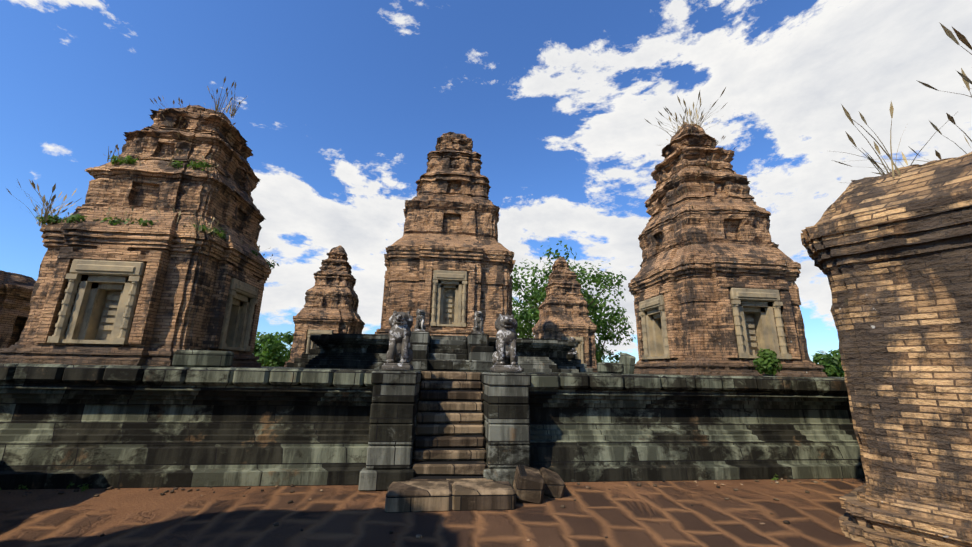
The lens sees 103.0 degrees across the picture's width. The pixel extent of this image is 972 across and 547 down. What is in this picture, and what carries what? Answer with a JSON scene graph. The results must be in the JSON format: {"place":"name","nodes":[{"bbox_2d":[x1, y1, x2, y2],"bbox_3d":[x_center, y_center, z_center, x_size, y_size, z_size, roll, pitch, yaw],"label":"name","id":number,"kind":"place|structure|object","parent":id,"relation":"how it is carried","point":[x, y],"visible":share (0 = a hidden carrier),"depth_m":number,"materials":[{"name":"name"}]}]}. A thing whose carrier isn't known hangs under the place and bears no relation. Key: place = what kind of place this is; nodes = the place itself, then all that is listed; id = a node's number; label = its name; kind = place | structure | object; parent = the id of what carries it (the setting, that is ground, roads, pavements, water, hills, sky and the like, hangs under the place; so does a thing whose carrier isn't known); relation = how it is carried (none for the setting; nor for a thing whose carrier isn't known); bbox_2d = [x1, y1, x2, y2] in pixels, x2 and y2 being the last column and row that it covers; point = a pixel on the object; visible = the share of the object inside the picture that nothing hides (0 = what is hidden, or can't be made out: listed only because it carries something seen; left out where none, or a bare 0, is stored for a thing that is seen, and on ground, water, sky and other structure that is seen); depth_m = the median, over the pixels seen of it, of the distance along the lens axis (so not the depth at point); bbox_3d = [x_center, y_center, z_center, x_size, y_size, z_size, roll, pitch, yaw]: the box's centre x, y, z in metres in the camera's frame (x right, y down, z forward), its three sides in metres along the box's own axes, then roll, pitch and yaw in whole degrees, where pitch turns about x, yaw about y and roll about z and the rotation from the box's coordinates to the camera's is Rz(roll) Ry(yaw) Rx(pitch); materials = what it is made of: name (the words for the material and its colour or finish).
{"place":"outdoors","nodes":[
{"label":"outdoors","id":0,"kind":"place"},
{"bbox_2d":[284,245,364,366],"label":"tower","id":1,"kind":"structure","parent":0,"point":[331,299],"depth_m":25.23,"materials":[{"name":"brick"}]},
{"bbox_2d":[299,324,338,357],"bbox_3d":[-10.336,4.258,23.983,2.152,2.205,0.200,2,-14,-6],"label":"door frame","id":2,"kind":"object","parent":1,"relation":"attached to","point":[312,327],"depth_m":24.05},
{"bbox_2d":[305,329,332,353],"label":"tower doors","id":3,"kind":"structure","parent":1,"relation":"attached to","point":[312,345],"depth_m":23.97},
{"bbox_2d":[0,478,868,546],"bbox_3d":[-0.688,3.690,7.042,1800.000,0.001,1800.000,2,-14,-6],"label":"ground","id":4,"kind":"structure","parent":0,"point":[645,514],"depth_m":5.02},
{"bbox_2d":[253,331,293,366],"bbox_3d":[-21.027,10.874,37.936,6.578,10.325,6.967,2,-14,-6],"label":"tree","id":5,"kind":"object","parent":4,"relation":"on","point":[274,357],"depth_m":37.24,"materials":[{"name":"green plant"}]},
{"bbox_2d":[0,155,781,491],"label":"weeds","id":6,"kind":"object","parent":4,"relation":"on","point":[766,361],"visible":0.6,"depth_m":9.93,"materials":[{"name":"green plant"}]},
{"bbox_2d":[0,363,864,489],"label":"platform wall","id":7,"kind":"structure","parent":4,"relation":"on","point":[63,426],"depth_m":6.89,"materials":[{"name":"stone"}]},
{"bbox_2d":[0,270,35,353],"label":"tower ruin","id":8,"kind":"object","parent":7,"relation":"on","point":[16,290],"visible":0.4,"depth_m":13.59,"materials":[{"name":"brick"}]},
{"bbox_2d":[0,105,270,366],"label":"tower","id":9,"kind":"structure","parent":7,"relation":"on","point":[187,293],"depth_m":9.86,"materials":[{"name":"brick"}]},
{"bbox_2d":[33,246,264,351],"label":"door frames","id":10,"kind":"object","parent":9,"relation":"attached to","point":[52,306],"depth_m":8.98,"materials":[{"name":"brown brick"}]},
{"bbox_2d":[47,259,258,350],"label":"false doors","id":11,"kind":"structure","parent":9,"relation":"attached to","point":[104,303],"depth_m":8.95,"materials":[{"name":"beige stone"}]},
{"bbox_2d":[172,350,635,373],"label":"loose blocks","id":12,"kind":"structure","parent":7,"relation":"on","point":[224,359],"depth_m":8.38,"materials":[{"name":"stone"}]},
{"bbox_2d":[286,332,592,372],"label":"sub platform","id":13,"kind":"structure","parent":7,"relation":"on","point":[472,352],"depth_m":13.65,"materials":[{"name":"stone"}]},
{"bbox_2d":[414,309,425,331],"bbox_3d":[-2.212,1.601,13.046,0.369,0.813,0.542,2,-14,-6],"label":"lion","id":14,"kind":"object","parent":13,"relation":"on","point":[420,326],"visible":1,"depth_m":12.89,"materials":[{"name":"stone"}]},
{"bbox_2d":[375,132,517,337],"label":"tower","id":15,"kind":"structure","parent":13,"relation":"on","point":[451,211],"depth_m":17.58,"materials":[{"name":"brick"}]},
{"bbox_2d":[380,260,512,328],"bbox_3d":[-1.770,1.309,18.383,6.155,2.844,4.142,2,-14,-6],"label":"door frame","id":16,"kind":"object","parent":15,"relation":"attached to","point":[451,266],"depth_m":16.57,"materials":[{"name":"brown brick"}]},
{"bbox_2d":[430,270,466,326],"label":"tower central doors","id":17,"kind":"structure","parent":15,"relation":"attached to","point":[449,294],"depth_m":16.53,"materials":[{"name":"beige stone"}]},
{"bbox_2d":[473,311,483,333],"bbox_3d":[-0.263,1.688,13.244,0.371,0.808,0.532,2,-14,-6],"label":"lion","id":18,"kind":"object","parent":13,"relation":"on","point":[478,321],"visible":1,"depth_m":13.09,"materials":[{"name":"stone"}]},
{"bbox_2d":[567,337,577,354],"bbox_3d":[3.917,3.318,17.823,0.534,0.810,0.369,2,-14,-6],"label":"lion","id":19,"kind":"object","parent":13,"relation":"on","point":[573,351],"visible":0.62,"depth_m":17.69,"materials":[{"name":"stone"}]},
{"bbox_2d":[628,122,826,376],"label":"tower","id":20,"kind":"structure","parent":7,"relation":"on","point":[689,254],"depth_m":12.23,"materials":[{"name":"brick"}]},
{"bbox_2d":[639,288,791,359],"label":"false doors","id":21,"kind":"structure","parent":20,"relation":"attached to","point":[755,326],"depth_m":11.24,"materials":[{"name":"beige stone"}]},
{"bbox_2d":[634,276,800,359],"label":"door frames","id":22,"kind":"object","parent":20,"relation":"attached to","point":[724,284],"depth_m":11.25,"materials":[{"name":"brown brick"}]},
{"bbox_2d":[9,478,863,546],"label":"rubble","id":23,"kind":"object","parent":4,"relation":"on","point":[391,532],"depth_m":5.95,"materials":[{"name":"brown stone"}]},
{"bbox_2d":[358,371,531,490],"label":"stair piers","id":24,"kind":"structure","parent":4,"relation":"on","point":[393,420],"depth_m":6.51,"materials":[{"name":"stone"}]},
{"bbox_2d":[381,311,412,370],"bbox_3d":[-1.592,1.242,7.176,0.498,1.090,0.721,2,-14,-6],"label":"lion","id":25,"kind":"object","parent":24,"relation":"on","point":[399,355],"visible":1,"depth_m":6.96},
{"bbox_2d":[490,314,521,372],"bbox_3d":[0.374,1.328,7.389,0.501,1.093,0.735,2,-14,-6],"label":"lion","id":26,"kind":"object","parent":24,"relation":"on","point":[504,358],"visible":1,"depth_m":7.17},
{"bbox_2d":[385,370,565,512],"bbox_3d":[-0.147,2.715,6.827,2.733,1.906,2.640,2,-14,-6],"label":"stair","id":27,"kind":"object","parent":4,"relation":"on","point":[449,465],"visible":0.88,"depth_m":6.39,"materials":[{"name":"stone"}]},
{"bbox_2d":[512,297,544,337],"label":"tree","id":28,"kind":"object","parent":4,"relation":"on","point":[528,333],"depth_m":43.38,"materials":[{"name":"green plant"}]},
{"bbox_2d":[511,241,626,338],"bbox_3d":[7.665,6.914,38.031,14.094,19.024,12.518,2,-14,-6],"label":"tree","id":29,"kind":"object","parent":4,"relation":"on","point":[538,295],"depth_m":37.52,"materials":[{"name":"green plant"}]},
{"bbox_2d":[584,292,635,362],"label":"tree","id":30,"kind":"object","parent":4,"relation":"on","point":[611,335],"depth_m":42.74,"materials":[{"name":"green plant"}]},
{"bbox_2d":[811,349,844,376],"bbox_3d":[28.035,10.272,29.401,5.044,9.024,5.491,2,-14,-6],"label":"tree","id":31,"kind":"object","parent":4,"relation":"on","point":[831,364],"depth_m":29.58,"materials":[{"name":"green plant"}]},
{"bbox_2d":[801,152,971,546],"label":"tower","id":32,"kind":"structure","parent":4,"relation":"on","point":[889,254],"depth_m":4.59,"materials":[{"name":"brick"}]},
{"bbox_2d":[6,22,971,266],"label":"dry grass","id":33,"kind":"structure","parent":32,"relation":"on","point":[964,40],"depth_m":9.39,"materials":[{"name":"beige plant"}]},
{"bbox_2d":[0,0,971,363],"label":"sky","id":34,"kind":"structure","parent":0,"point":[341,114],"materials":[{"name":"blue"}]},
{"bbox_2d":[532,257,596,371],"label":"tower","id":35,"kind":"structure","parent":0,"point":[563,307],"depth_m":26.85,"materials":[{"name":"brick"}]},
{"bbox_2d":[556,331,589,364],"bbox_3d":[5.761,4.961,25.669,2.152,2.199,0.206,2,-14,-6],"label":"door frame","id":36,"kind":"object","parent":35,"relation":"attached to","point":[576,334],"depth_m":25.76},
{"bbox_2d":[561,336,584,363],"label":"tower doors","id":37,"kind":"structure","parent":35,"relation":"attached to","point":[579,341],"depth_m":25.70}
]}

